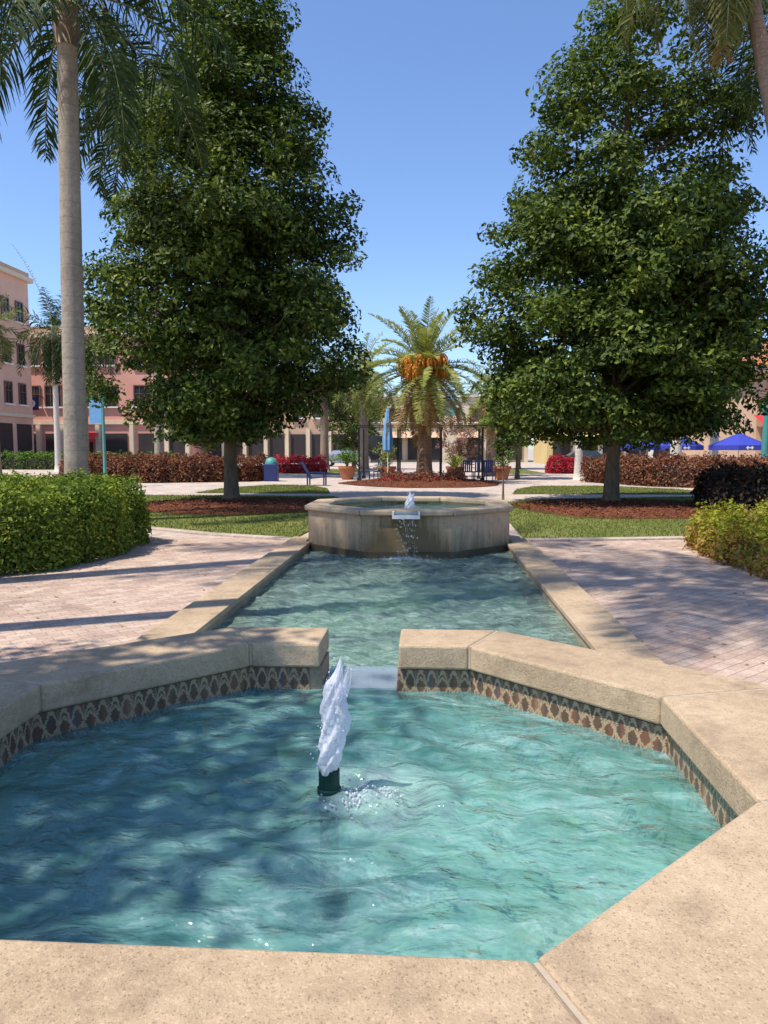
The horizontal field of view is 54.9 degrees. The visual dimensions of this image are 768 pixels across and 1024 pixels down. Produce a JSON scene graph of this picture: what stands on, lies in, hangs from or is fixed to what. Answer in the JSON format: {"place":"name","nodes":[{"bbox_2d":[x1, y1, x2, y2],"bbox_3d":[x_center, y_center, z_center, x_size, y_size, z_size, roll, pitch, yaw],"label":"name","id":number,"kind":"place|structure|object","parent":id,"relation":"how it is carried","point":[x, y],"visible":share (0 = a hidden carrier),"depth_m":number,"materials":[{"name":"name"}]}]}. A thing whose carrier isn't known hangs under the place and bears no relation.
{"place":"outdoors","nodes":[
{"label":"outdoors","id":0,"kind":"place"},
{"bbox_2d":[0,261,34,458],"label":"pink building","id":1,"kind":"structure","parent":0,"point":[17,416],"depth_m":73.25,"materials":[{"name":"paint"}]},
{"bbox_2d":[0,295,11,320],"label":"window","id":2,"kind":"structure","parent":1,"relation":"in","point":[2,310],"depth_m":71.24,"materials":[{"name":"black glass"}]},
{"bbox_2d":[2,343,13,364],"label":"window","id":3,"kind":"structure","parent":1,"relation":"in","point":[5,359],"depth_m":71.64,"materials":[{"name":"black glass"}]},
{"bbox_2d":[4,380,14,404],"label":"window","id":4,"kind":"structure","parent":1,"relation":"in","point":[8,385],"depth_m":71.91,"materials":[{"name":"black glass"}]},
{"bbox_2d":[14,300,25,324],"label":"window","id":5,"kind":"structure","parent":1,"relation":"in","point":[18,303],"depth_m":73.68,"materials":[{"name":"black glass"}]},
{"bbox_2d":[16,343,26,367],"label":"window","id":6,"kind":"structure","parent":1,"relation":"in","point":[20,349],"depth_m":74.08,"materials":[{"name":"black glass"}]},
{"bbox_2d":[18,383,28,406],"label":"window","id":7,"kind":"structure","parent":1,"relation":"in","point":[22,390],"depth_m":74.42,"materials":[{"name":"black glass"}]},
{"bbox_2d":[29,326,202,458],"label":"pink building","id":8,"kind":"structure","parent":0,"point":[120,436],"depth_m":81.27,"materials":[{"name":"paint"}]},
{"bbox_2d":[30,346,39,366],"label":"window","id":9,"kind":"structure","parent":8,"relation":"in","point":[37,362],"depth_m":81.20,"materials":[{"name":"black glass"}]},
{"bbox_2d":[32,395,40,409],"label":"hanging sign","id":10,"kind":"object","parent":8,"relation":"attached to","point":[35,402],"visible":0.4,"depth_m":79.20,"materials":[{"name":"blue fabric"}]},
{"bbox_2d":[32,385,41,407],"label":"window","id":11,"kind":"structure","parent":8,"relation":"in","point":[36,389],"depth_m":81.50,"materials":[{"name":"black glass"}]},
{"bbox_2d":[43,385,62,407],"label":"window","id":12,"kind":"structure","parent":8,"relation":"in","point":[48,392],"depth_m":81.44,"materials":[{"name":"black glass"}]},
{"bbox_2d":[98,345,115,366],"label":"window","id":13,"kind":"structure","parent":8,"relation":"in","point":[113,361],"depth_m":80.75,"materials":[{"name":"black glass"}]},
{"bbox_2d":[99,385,117,407],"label":"window","id":14,"kind":"structure","parent":8,"relation":"in","point":[112,406],"depth_m":81.00,"materials":[{"name":"black glass"}]},
{"bbox_2d":[132,385,149,407],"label":"window","id":15,"kind":"structure","parent":8,"relation":"in","point":[137,389],"depth_m":80.83,"materials":[{"name":"black glass"}]},
{"bbox_2d":[138,495,336,536],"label":"lawn","id":16,"kind":"structure","parent":0,"point":[239,525],"depth_m":15.46,"materials":[{"name":"green plant"}]},
{"bbox_2d":[82,0,374,498],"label":"broadleaf tree","id":17,"kind":"object","parent":16,"relation":"on","point":[225,227],"visible":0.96,"depth_m":19.49,"materials":[{"name":"green plant"}]},
{"bbox_2d":[144,496,324,514],"bbox_3d":[-3.773,-0.254,20.107,6.528,0.197,6.017,0,5,3],"label":"mulch bed","id":18,"kind":"object","parent":16,"relation":"on","point":[223,506],"visible":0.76,"depth_m":19.03,"materials":[{"name":"brown wood"}]},
{"bbox_2d":[195,485,328,492],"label":"lawn","id":19,"kind":"structure","parent":0,"point":[317,489],"depth_m":27.38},
{"bbox_2d":[203,388,358,462],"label":"tan building","id":20,"kind":"structure","parent":0,"point":[305,440],"depth_m":83.20,"materials":[{"name":"paint"}]},
{"bbox_2d":[279,469,357,473],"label":"lawn","id":21,"kind":"structure","parent":0,"point":[335,471],"depth_m":46.38,"materials":[{"name":"green plant"}]},
{"bbox_2d":[272,453,327,473],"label":"flower hedge","id":22,"kind":"object","parent":21,"relation":"on","point":[312,464],"visible":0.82,"depth_m":46.54,"materials":[{"name":"red plant"}]},
{"bbox_2d":[305,339,352,471],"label":"date palm","id":23,"kind":"object","parent":21,"relation":"on","point":[324,435],"visible":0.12,"depth_m":49.81,"materials":[{"name":"green plant"}]},
{"bbox_2d":[315,382,396,468],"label":"young tree","id":24,"kind":"object","parent":21,"relation":"on","point":[350,430],"visible":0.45,"depth_m":55.16,"materials":[{"name":"green plant"}]},
{"bbox_2d":[2,464,693,540],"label":"path","id":25,"kind":"structure","parent":0,"point":[340,490],"depth_m":29.90,"materials":[{"name":"beige concrete"}]},
{"bbox_2d":[0,294,31,473],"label":"fan palm","id":26,"kind":"object","parent":25,"relation":"on","point":[5,340],"visible":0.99,"depth_m":43.20,"materials":[{"name":"green plant"}]},
{"bbox_2d":[1,287,96,471],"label":"fan palm","id":27,"kind":"object","parent":25,"relation":"on","point":[53,363],"visible":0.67,"depth_m":50.35,"materials":[{"name":"green plant"}]},
{"bbox_2d":[11,243,50,318],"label":"frond","id":28,"kind":"object","parent":27,"relation":"attached to","point":[32,277],"visible":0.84,"depth_m":50.35,"materials":[{"name":"green plant"}]},
{"bbox_2d":[33,328,123,453],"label":"fan palm","id":29,"kind":"object","parent":25,"relation":"on","point":[95,363],"visible":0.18,"depth_m":51.92,"materials":[{"name":"green plant"}]},
{"bbox_2d":[1,450,174,469],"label":"hedge","id":30,"kind":"object","parent":25,"relation":"on","point":[27,462],"visible":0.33,"depth_m":55.67,"materials":[{"name":"green plant"}]},
{"bbox_2d":[89,390,106,475],"bbox_3d":[-11.587,-3.123,30.082,0.810,4.220,0.400,0,5,3],"label":"signpost","id":31,"kind":"object","parent":25,"relation":"on","point":[96,415],"visible":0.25,"depth_m":30.01,"materials":[{"name":"teal paint"}]},
{"bbox_2d":[0,0,239,478],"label":"royal palm","id":32,"kind":"object","parent":25,"relation":"on","point":[69,34],"visible":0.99,"depth_m":14.88,"materials":[{"name":"green plant"}]},
{"bbox_2d":[32,6,243,455],"bbox_3d":[-11.623,-12.942,37.758,11.194,22.485,9.692,0,5,3],"label":"royal palm","id":33,"kind":"object","parent":25,"relation":"on","point":[87,127],"visible":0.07,"depth_m":36.38,"materials":[{"name":"green plant"}]},
{"bbox_2d":[58,450,269,482],"bbox_3d":[-10.275,-2.175,35.460,9.893,1.636,3.845,0,5,-3],"label":"croton hedge","id":34,"kind":"object","parent":25,"relation":"on","point":[197,467],"visible":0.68,"depth_m":34.41,"materials":[{"name":"red plant"}]},
{"bbox_2d":[166,413,220,454],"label":"background tree","id":35,"kind":"object","parent":25,"relation":"on","point":[206,448],"visible":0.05,"depth_m":66.43,"materials":[{"name":"green plant"}]},
{"bbox_2d":[137,527,291,540],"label":"kerb","id":36,"kind":"structure","parent":25,"relation":"on","point":[220,534],"depth_m":13.20,"materials":[{"name":"beige concrete"}]},
{"bbox_2d":[264,457,278,480],"bbox_3d":[-5.444,-2.069,35.738,0.620,1.140,0.620,0,5,3],"label":"litter bin","id":37,"kind":"object","parent":25,"relation":"on","point":[271,469],"visible":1,"depth_m":35.45,"materials":[{"name":"blue paint"}]},
{"bbox_2d":[300,462,326,485],"bbox_3d":[-3.000,-1.637,31.608,1.070,1.000,0.730,0,5,3],"label":"park bench","id":38,"kind":"object","parent":25,"relation":"on","point":[324,476],"visible":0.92,"depth_m":31.33,"materials":[{"name":"blue paint"}]},
{"bbox_2d":[338,466,356,478],"bbox_3d":[-1.869,-2.009,37.742,0.940,0.660,0.940,0,5,3],"label":"terracotta pot","id":39,"kind":"object","parent":25,"relation":"on","point":[347,472],"visible":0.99,"depth_m":37.43,"materials":[{"name":"orange ceramic"}]},
{"bbox_2d":[329,447,361,465],"bbox_3d":[-1.933,-2.773,37.623,1.673,1.094,1.354,0,5,3],"label":"potted plant","id":40,"kind":"object","parent":39,"relation":"on","point":[344,455],"visible":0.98,"depth_m":37.55,"materials":[{"name":"green plant"}]},
{"bbox_2d":[329,450,370,465],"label":"parked car","id":41,"kind":"object","parent":25,"relation":"on","point":[334,452],"visible":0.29,"depth_m":65.36,"materials":[{"name":"silver metal"}]},
{"bbox_2d":[325,332,400,474],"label":"date palm","id":42,"kind":"object","parent":25,"relation":"on","point":[364,414],"visible":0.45,"depth_m":44.52,"materials":[{"name":"green plant"}]},
{"bbox_2d":[360,467,369,478],"bbox_3d":[-0.958,-2.066,36.677,0.535,0.995,0.520,0,5,2],"label":"chair","id":43,"kind":"object","parent":25,"relation":"on","point":[365,471],"visible":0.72,"depth_m":36.46,"materials":[{"name":"blue paint"}]},
{"bbox_2d":[373,460,386,478],"bbox_3d":[-0.202,-2.090,36.958,0.520,0.995,0.535,2,5,26],"label":"chair","id":44,"kind":"object","parent":25,"relation":"on","point":[383,465],"visible":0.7,"depth_m":37.07,"materials":[{"name":"blue paint"}]},
{"bbox_2d":[378,466,395,474],"bbox_3d":[0.153,-1.965,37.224,0.940,0.660,0.940,0,5,3],"label":"terracotta pot","id":45,"kind":"object","parent":25,"relation":"on","point":[393,468],"visible":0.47,"depth_m":36.88,"materials":[{"name":"orange ceramic"}]},
{"bbox_2d":[370,442,396,470],"bbox_3d":[-0.091,-2.810,37.279,1.262,1.486,1.377,-2,5,-23],"label":"potted plant","id":46,"kind":"object","parent":45,"relation":"in","point":[384,458],"visible":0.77,"depth_m":37.03,"materials":[{"name":"green plant"}]},
{"bbox_2d":[139,469,693,537],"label":"grass","id":47,"kind":"structure","parent":25,"relation":"on","point":[279,486],"depth_m":16.40,"materials":[{"name":"green plant"}]},
{"bbox_2d":[338,477,500,486],"bbox_3d":[1.619,-1.425,33.126,7.483,0.324,7.263,0,5,3],"label":"mulch bed","id":48,"kind":"object","parent":25,"relation":"on","point":[433,483],"visible":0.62,"depth_m":31.00,"materials":[{"name":"brown wood"}]},
{"bbox_2d":[382,406,392,471],"bbox_3d":[0.182,-3.307,35.901,0.508,3.600,0.508,0,5,3],"label":"closed umbrella","id":49,"kind":"object","parent":48,"relation":"on","point":[387,444],"visible":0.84,"depth_m":35.72,"materials":[{"name":"blue fabric"}]},
{"bbox_2d":[378,467,468,481],"bbox_3d":[1.745,-1.557,33.112,4.110,0.867,4.190,0,5,3],"label":"flower hedge","id":50,"kind":"object","parent":48,"relation":"on","point":[412,475],"visible":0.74,"depth_m":32.19,"materials":[{"name":"brown plant"}]},
{"bbox_2d":[360,296,489,476],"bbox_3d":[1.774,-5.366,33.051,5.848,7.786,6.112,0,5,3],"label":"date palm","id":51,"kind":"object","parent":48,"relation":"on","point":[425,371],"visible":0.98,"depth_m":32.28,"materials":[{"name":"green plant"}]},
{"bbox_2d":[354,423,487,479],"bbox_3d":[1.858,-3.023,37.334,6.500,2.790,3.000,0,5,3],"label":"pergola","id":52,"kind":"object","parent":25,"relation":"on","point":[399,457],"visible":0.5,"depth_m":36.20,"materials":[{"name":"black metal"}]},
{"bbox_2d":[446,466,463,477],"bbox_3d":[3.547,-1.948,37.023,0.940,0.660,0.940,0,5,3],"label":"terracotta pot","id":53,"kind":"object","parent":25,"relation":"on","point":[450,468],"visible":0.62,"depth_m":36.68,"materials":[{"name":"orange ceramic"}]},
{"bbox_2d":[444,451,463,466],"bbox_3d":[3.475,-2.622,36.829,1.486,0.917,1.458,0,5,3],"label":"potted plant","id":54,"kind":"object","parent":53,"relation":"in","point":[454,462],"visible":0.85,"depth_m":36.85,"materials":[{"name":"green plant"}]},
{"bbox_2d":[435,415,485,473],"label":"flowering shrub","id":55,"kind":"object","parent":25,"relation":"on","point":[459,448],"visible":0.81,"depth_m":41.45,"materials":[{"name":"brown plant"}]},
{"bbox_2d":[463,460,473,478],"bbox_3d":[4.171,-2.060,36.602,0.520,0.995,0.535,0,5,-2],"label":"chair","id":56,"kind":"object","parent":25,"relation":"on","point":[467,461],"visible":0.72,"depth_m":36.81,"materials":[{"name":"blue paint"}]},
{"bbox_2d":[474,460,484,478],"bbox_3d":[4.732,-2.065,36.669,0.520,0.995,0.535,1,5,9],"label":"chair","id":57,"kind":"object","parent":25,"relation":"on","point":[477,461],"visible":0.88,"depth_m":36.88,"materials":[{"name":"blue paint"}]},
{"bbox_2d":[448,358,511,475],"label":"date palm","id":58,"kind":"object","parent":25,"relation":"on","point":[490,450],"visible":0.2,"depth_m":42.30,"materials":[{"name":"green plant"}]},
{"bbox_2d":[483,460,495,480],"bbox_3d":[5.217,-2.054,36.540,0.520,0.995,0.535,-1,5,-8],"label":"chair","id":59,"kind":"object","parent":25,"relation":"on","point":[490,468],"visible":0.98,"depth_m":36.75,"materials":[{"name":"blue paint"}]},
{"bbox_2d":[493,466,510,479],"bbox_3d":[5.979,-1.986,37.479,0.940,0.660,0.940,0,5,3],"label":"terracotta pot","id":60,"kind":"object","parent":25,"relation":"on","point":[499,471],"visible":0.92,"depth_m":37.16,"materials":[{"name":"orange ceramic"}]},
{"bbox_2d":[493,444,519,465],"bbox_3d":[6.128,-2.693,37.279,1.537,1.513,0.988,4,6,36],"label":"potted plant","id":61,"kind":"object","parent":60,"relation":"in","point":[497,458],"visible":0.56,"depth_m":37.17,"materials":[{"name":"green plant"}]},
{"bbox_2d":[487,390,519,499],"bbox_3d":[3.591,-2.089,22.024,1.100,3.628,1.046,0,5,3],"label":"young tree","id":62,"kind":"object","parent":25,"relation":"on","point":[502,448],"visible":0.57,"depth_m":21.99,"materials":[{"name":"green plant"}]},
{"bbox_2d":[477,374,536,478],"bbox_3d":[6.840,-4.847,37.901,4.158,6.430,4.058,0,5,3],"label":"young tree","id":63,"kind":"object","parent":25,"relation":"on","point":[486,421],"visible":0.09,"depth_m":37.90,"materials":[{"name":"green plant"}]},
{"bbox_2d":[495,428,527,468],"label":"young tree","id":64,"kind":"object","parent":25,"relation":"on","point":[514,449],"visible":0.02,"depth_m":57.20,"materials":[{"name":"green plant"}]},
{"bbox_2d":[540,329,588,479],"bbox_3d":[9.956,-6.164,37.067,4.020,9.096,4.576,-5,7,-43],"label":"royal palm","id":65,"kind":"object","parent":25,"relation":"on","point":[577,461],"visible":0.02,"depth_m":37.23,"materials":[{"name":"grey plant"}]},
{"bbox_2d":[544,453,587,473],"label":"flower hedge","id":66,"kind":"object","parent":25,"relation":"on","point":[564,466],"visible":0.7,"depth_m":46.58,"materials":[{"name":"red plant"}]},
{"bbox_2d":[560,450,604,462],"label":"parked car","id":67,"kind":"object","parent":25,"relation":"on","point":[593,454],"visible":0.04,"depth_m":64.08,"materials":[{"name":"paint"}]},
{"bbox_2d":[527,536,685,541],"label":"kerb","id":68,"kind":"structure","parent":25,"relation":"on","point":[606,539],"depth_m":12.61,"materials":[{"name":"beige concrete"}]},
{"bbox_2d":[620,442,659,453],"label":"patio umbrella","id":69,"kind":"object","parent":25,"relation":"on","point":[655,448],"visible":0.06,"depth_m":40.66,"materials":[{"name":"blue fabric"}]},
{"bbox_2d":[579,451,767,487],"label":"croton hedge","id":70,"kind":"object","parent":25,"relation":"on","point":[643,471],"visible":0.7,"depth_m":30.76,"materials":[{"name":"red plant"}]},
{"bbox_2d":[669,437,681,466],"bbox_3d":[14.467,-6.457,36.766,4.405,9.730,4.288,0,5,3],"label":"royal palm","id":71,"kind":"object","parent":25,"relation":"on","point":[678,448],"depth_m":36.83,"materials":[{"name":"grey plant"}]},
{"bbox_2d":[659,437,703,449],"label":"patio umbrella","id":72,"kind":"object","parent":25,"relation":"on","point":[687,447],"visible":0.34,"depth_m":40.08,"materials":[{"name":"blue fabric"}]},
{"bbox_2d":[682,342,767,467],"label":"tiled building","id":73,"kind":"structure","parent":25,"relation":"on","point":[756,423],"depth_m":46.18,"materials":[{"name":"beige paint"}]},
{"bbox_2d":[709,356,748,467],"bbox_3d":[17.352,-6.482,38.565,4.180,9.474,4.411,0,5,3],"label":"royal palm","id":74,"kind":"object","parent":25,"relation":"on","point":[713,439],"visible":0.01,"depth_m":38.70,"materials":[{"name":"grey plant"}]},
{"bbox_2d":[708,434,761,455],"bbox_3d":[17.496,-2.733,36.524,2.545,2.350,2.555,0,5,3],"label":"patio umbrella","id":75,"kind":"object","parent":25,"relation":"on","point":[738,442],"visible":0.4,"depth_m":35.73,"materials":[{"name":"blue fabric"}]},
{"bbox_2d":[760,404,767,468],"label":"lamp post","id":76,"kind":"object","parent":25,"relation":"on","point":[764,447],"visible":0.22,"depth_m":29.90,"materials":[{"name":"teal paint"}]},
{"bbox_2d":[0,537,767,684],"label":"paving","id":77,"kind":"structure","parent":0,"point":[669,586],"depth_m":7.86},
{"bbox_2d":[0,468,154,575],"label":"hedge","id":78,"kind":"object","parent":77,"relation":"on","point":[48,520],"visible":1,"depth_m":10.10,"materials":[{"name":"green plant"}]},
{"bbox_2d":[0,627,767,1023],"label":"octagonal pool","id":79,"kind":"structure","parent":77,"relation":"on","point":[678,939],"depth_m":2.64,"materials":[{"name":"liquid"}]},
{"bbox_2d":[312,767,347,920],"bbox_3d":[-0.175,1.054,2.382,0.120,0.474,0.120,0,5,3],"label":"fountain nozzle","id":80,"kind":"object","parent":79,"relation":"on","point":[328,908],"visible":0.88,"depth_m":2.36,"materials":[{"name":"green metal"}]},
{"bbox_2d":[310,657,351,775],"bbox_3d":[-0.160,0.644,2.348,0.126,0.375,0.122,-5,7,-43],"label":"water jet","id":81,"kind":"object","parent":80,"relation":"on","point":[336,718],"visible":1,"depth_m":2.32,"materials":[{"name":"white liquid"}]},
{"bbox_2d":[0,688,716,958],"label":"water","id":82,"kind":"structure","parent":79,"relation":"in","point":[230,914],"depth_m":2.25,"materials":[{"name":"teal liquid"}]},
{"bbox_2d":[320,778,404,821],"bbox_3d":[-0.066,0.891,2.321,0.280,0.048,0.250,0,5,3],"label":"splash","id":83,"kind":"object","parent":82,"relation":"on","point":[360,797],"visible":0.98,"depth_m":2.33,"materials":[{"name":"white liquid"}]},
{"bbox_2d":[132,536,664,670],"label":"channel pool","id":84,"kind":"structure","parent":77,"relation":"on","point":[589,622],"depth_m":8.43,"materials":[{"name":"liquid"}]},
{"bbox_2d":[304,496,513,582],"bbox_3d":[0.418,0.381,12.381,3.320,1.080,3.465,0,5,3],"label":"raised basin","id":85,"kind":"object","parent":77,"relation":"on","point":[338,528],"visible":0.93,"depth_m":10.98,"materials":[{"name":"stone"}]},
{"bbox_2d":[352,504,461,508],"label":"water","id":86,"kind":"structure","parent":85,"relation":"in","point":[379,505],"depth_m":13.17,"materials":[{"name":"teal liquid"}]},
{"bbox_2d":[680,495,767,580],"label":"shrub","id":87,"kind":"object","parent":77,"relation":"on","point":[730,536],"visible":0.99,"depth_m":10.28,"materials":[{"name":"green plant"}]},
{"bbox_2d":[0,0,767,448],"label":"sky","id":88,"kind":"structure","parent":0,"point":[427,101],"materials":[{"name":"blue"}]},
{"bbox_2d":[212,550,583,670],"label":"water","id":89,"kind":"structure","parent":0,"point":[356,603],"depth_m":7.86,"materials":[{"name":"teal liquid"}]},
{"bbox_2d":[262,449,544,463],"bbox_3d":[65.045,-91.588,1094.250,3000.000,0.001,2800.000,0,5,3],"label":"ground","id":90,"kind":"structure","parent":0,"point":[530,456],"depth_m":85.95,"materials":[{"name":"concrete"}]},
{"bbox_2d":[442,386,457,462],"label":"clock turret","id":91,"kind":"object","parent":90,"relation":"on","point":[451,438],"visible":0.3,"depth_m":82.55,"materials":[{"name":"beige paint"}]},
{"bbox_2d":[368,394,527,461],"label":"cream building","id":92,"kind":"structure","parent":0,"point":[408,451],"depth_m":89.33,"materials":[{"name":"paint"}]},
{"bbox_2d":[389,408,400,422],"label":"window","id":93,"kind":"structure","parent":92,"relation":"in","point":[395,413],"depth_m":89.33,"materials":[{"name":"brown metal"}]},
{"bbox_2d":[468,407,479,422],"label":"window","id":94,"kind":"structure","parent":92,"relation":"in","point":[470,407],"depth_m":88.79,"materials":[{"name":"brown metal"}]},
{"bbox_2d":[480,469,541,472],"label":"lawn","id":95,"kind":"structure","parent":0,"point":[528,471],"depth_m":50.51,"materials":[{"name":"green plant"}]},
{"bbox_2d":[508,497,694,537],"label":"lawn","id":96,"kind":"structure","parent":0,"point":[635,526],"depth_m":14.66,"materials":[{"name":"green plant"}]},
{"bbox_2d":[447,0,767,500],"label":"broadleaf tree","id":97,"kind":"object","parent":96,"relation":"on","point":[667,343],"visible":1,"depth_m":18.25,"materials":[{"name":"green plant"}]},
{"bbox_2d":[511,498,745,518],"bbox_3d":[6.439,-0.189,19.349,6.164,0.202,6.523,0,5,3],"label":"mulch bed","id":98,"kind":"object","parent":96,"relation":"on","point":[634,508],"visible":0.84,"depth_m":18.22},
{"bbox_2d":[613,0,767,134],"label":"coconut palm","id":99,"kind":"object","parent":96,"relation":"on","point":[750,14],"visible":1,"depth_m":15.17,"materials":[{"name":"green plant"}]},
{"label":"mulch bed","id":100,"kind":"structure","parent":96,"relation":"on","visible":0},
{"bbox_2d":[681,0,767,166],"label":"coconut palm","id":101,"kind":"object","parent":100,"relation":"on","point":[750,66],"visible":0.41,"depth_m":18.22,"materials":[{"name":"green plant"}]},
{"bbox_2d":[690,459,767,511],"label":"dark shrub","id":102,"kind":"object","parent":100,"relation":"on","point":[714,486],"visible":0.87,"depth_m":18.03,"materials":[{"name":"black plant"}]},
{"bbox_2d":[533,428,669,462],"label":"yellow building","id":103,"kind":"structure","parent":0,"point":[543,451],"depth_m":77.59,"materials":[{"name":"paint"}]},
{"bbox_2d":[513,486,689,493],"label":"lawn","id":104,"kind":"structure","parent":0,"point":[625,489],"depth_m":27.38,"materials":[{"name":"green plant"}]},
{"bbox_3d":[0.372,0.198,11.235,0.180,0.480,0.175,0,5,3],"label":"fountain nozzle","id":105,"kind":"object","parent":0,"visible":0},
{"bbox_2d":[404,491,414,508],"bbox_3d":[0.390,-0.154,11.199,0.174,0.316,0.223,0,5,3],"label":"water jet","id":106,"kind":"object","parent":105,"relation":"on","point":[409,503],"visible":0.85,"depth_m":11.17,"materials":[{"name":"white liquid"}]}
]}

